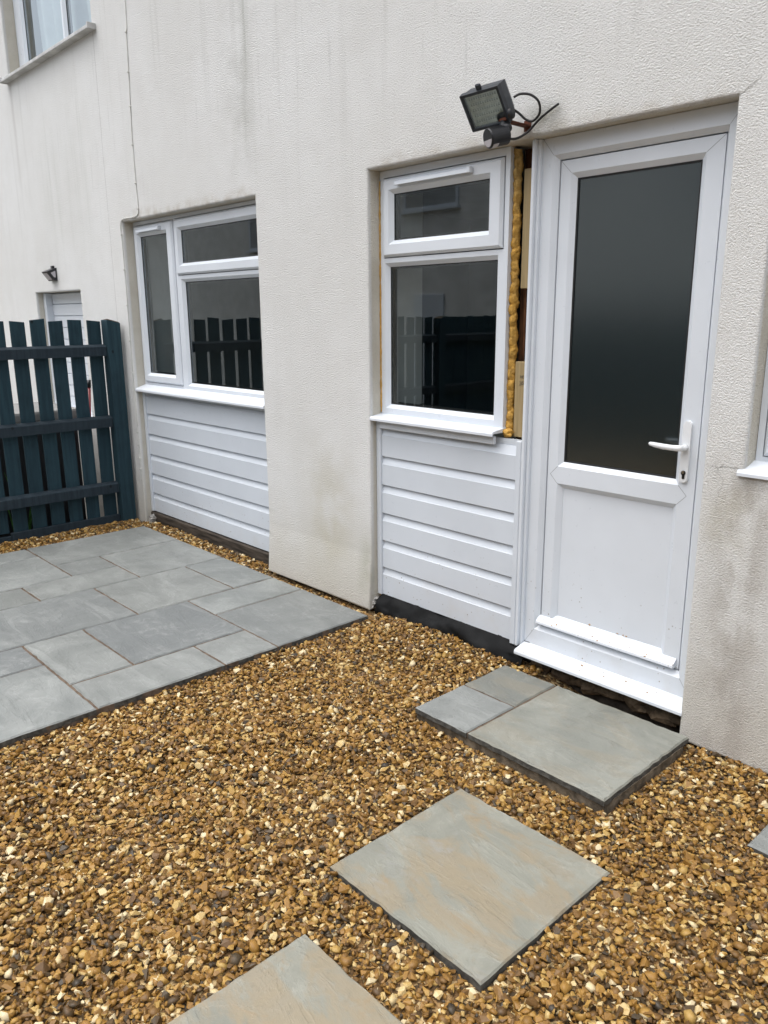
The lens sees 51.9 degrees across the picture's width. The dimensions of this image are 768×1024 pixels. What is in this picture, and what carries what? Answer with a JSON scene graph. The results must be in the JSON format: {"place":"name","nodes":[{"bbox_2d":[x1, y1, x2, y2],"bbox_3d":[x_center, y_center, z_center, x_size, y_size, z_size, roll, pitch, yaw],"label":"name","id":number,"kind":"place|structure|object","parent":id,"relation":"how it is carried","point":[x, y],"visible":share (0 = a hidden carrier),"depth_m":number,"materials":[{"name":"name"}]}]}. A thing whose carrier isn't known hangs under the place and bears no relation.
{"place":"outdoors","nodes":[
{"label":"outdoors","id":0,"kind":"place"},
{"bbox_2d":[4,473,31,530],"bbox_3d":[-2.736,0.100,5.976,0.242,0.895,0.093,-6,15,-21],"label":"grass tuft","id":1,"kind":"object","parent":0,"point":[29,520],"visible":0.06,"depth_m":5.97,"materials":[{"name":"green plant"}]},
{"bbox_2d":[0,402,86,537],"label":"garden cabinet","id":2,"kind":"object","parent":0,"point":[22,458],"depth_m":6.25,"materials":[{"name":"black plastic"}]},
{"bbox_2d":[0,518,767,1023],"bbox_3d":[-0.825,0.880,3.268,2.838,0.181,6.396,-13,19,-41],"label":"gravel","id":3,"kind":"structure","parent":0,"point":[718,868],"depth_m":2.53,"materials":[{"name":"brown gravel"}]},
{"bbox_2d":[0,319,136,547],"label":"picket fence","id":4,"kind":"object","parent":3,"relation":"on","point":[48,426],"visible":0.89,"depth_m":5.91,"materials":[{"name":"wood"}]},
{"bbox_2d":[0,526,367,749],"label":"patio","id":5,"kind":"structure","parent":3,"relation":"on","point":[92,627],"depth_m":4.20,"materials":[{"name":"grey stone"}]},
{"bbox_2d":[167,934,402,1023],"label":"stepping slab","id":6,"kind":"structure","parent":3,"relation":"on","point":[304,979],"depth_m":1.97,"materials":[{"name":"beige stone"}]},
{"bbox_2d":[330,789,609,992],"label":"stepping slab","id":7,"kind":"structure","parent":3,"relation":"on","point":[479,895],"depth_m":2.37,"materials":[{"name":"beige stone"}]},
{"bbox_2d":[415,665,688,815],"bbox_3d":[0.655,0.932,3.190,0.598,0.192,0.901,-13,19,-41],"label":"doorstep","id":8,"kind":"object","parent":3,"relation":"on","point":[594,755],"visible":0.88,"depth_m":3.07,"materials":[{"name":"grey stone"}]},
{"bbox_2d":[747,825,767,857],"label":"stepping slab","id":9,"kind":"structure","parent":3,"relation":"on","point":[758,844],"depth_m":2.51,"materials":[{"name":"grey stone"}]},
{"label":"ground","id":10,"kind":"structure","parent":0,"visible":0},
{"bbox_2d":[90,0,767,773],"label":"house","id":11,"kind":"structure","parent":10,"relation":"on","point":[408,344],"depth_m":3.63,"materials":[{"name":"white paint"}]},
{"bbox_2d":[120,0,141,479],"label":"wall cable","id":12,"kind":"object","parent":11,"relation":"attached to","point":[121,233],"depth_m":5.74,"materials":[{"name":"white plastic"}]},
{"bbox_2d":[133,199,264,408],"bbox_3d":[-1.272,-1.387,5.343,0.154,1.224,1.716,-13,19,-41],"label":"window","id":13,"kind":"structure","parent":11,"relation":"in","point":[183,383],"depth_m":5.47,"materials":[{"name":"white plastic"}]},
{"bbox_2d":[370,146,520,436],"bbox_3d":[0.257,-1.015,3.744,0.154,1.220,0.823,-13,19,-41],"label":"window","id":14,"kind":"structure","parent":11,"relation":"in","point":[495,167],"depth_m":3.67,"materials":[{"name":"white plastic"}]},
{"bbox_2d":[459,79,558,148],"bbox_3d":[0.474,-1.545,3.083,0.359,0.251,0.212,-4,14,-13],"label":"floodlight","id":15,"kind":"object","parent":11,"relation":"attached to","point":[490,110],"visible":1,"depth_m":3.04,"materials":[{"name":"black plastic"}]},
{"bbox_2d":[514,101,738,715],"bbox_3d":[0.927,-0.363,3.178,0.164,2.219,0.854,-13,19,-41],"label":"door","id":16,"kind":"structure","parent":11,"relation":"in","point":[628,221],"depth_m":3.18,"materials":[{"name":"white plastic"}]},
{"bbox_2d":[736,349,767,479],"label":"window","id":17,"kind":"structure","parent":11,"relation":"in","point":[758,469],"depth_m":2.75,"materials":[{"name":"white plastic"}]},
{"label":"yard paving","id":18,"kind":"structure","parent":0,"visible":0},
{"bbox_2d":[0,0,117,516],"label":"neighbouring house","id":19,"kind":"structure","parent":18,"relation":"on","point":[53,205],"depth_m":6.59,"materials":[{"name":"white paint"}]},
{"bbox_2d":[0,0,95,84],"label":"window","id":20,"kind":"structure","parent":19,"relation":"in","point":[62,23],"depth_m":6.51,"materials":[{"name":"white plastic"}]},
{"bbox_2d":[42,266,57,280],"bbox_3d":[-2.875,-2.050,6.772,0.085,0.125,0.127,-13,19,-41],"label":"solar wall light","id":21,"kind":"object","parent":19,"relation":"attached to","point":[50,274],"visible":1,"depth_m":6.75,"materials":[{"name":"black plastic"}]},
{"bbox_2d":[87,380,90,415],"bbox_3d":[-2.374,-0.308,6.372,0.185,1.492,0.120,-13,19,-41],"label":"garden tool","id":22,"kind":"object","parent":18,"relation":"on","point":[89,387],"visible":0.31,"depth_m":6.27,"materials":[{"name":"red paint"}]}
]}

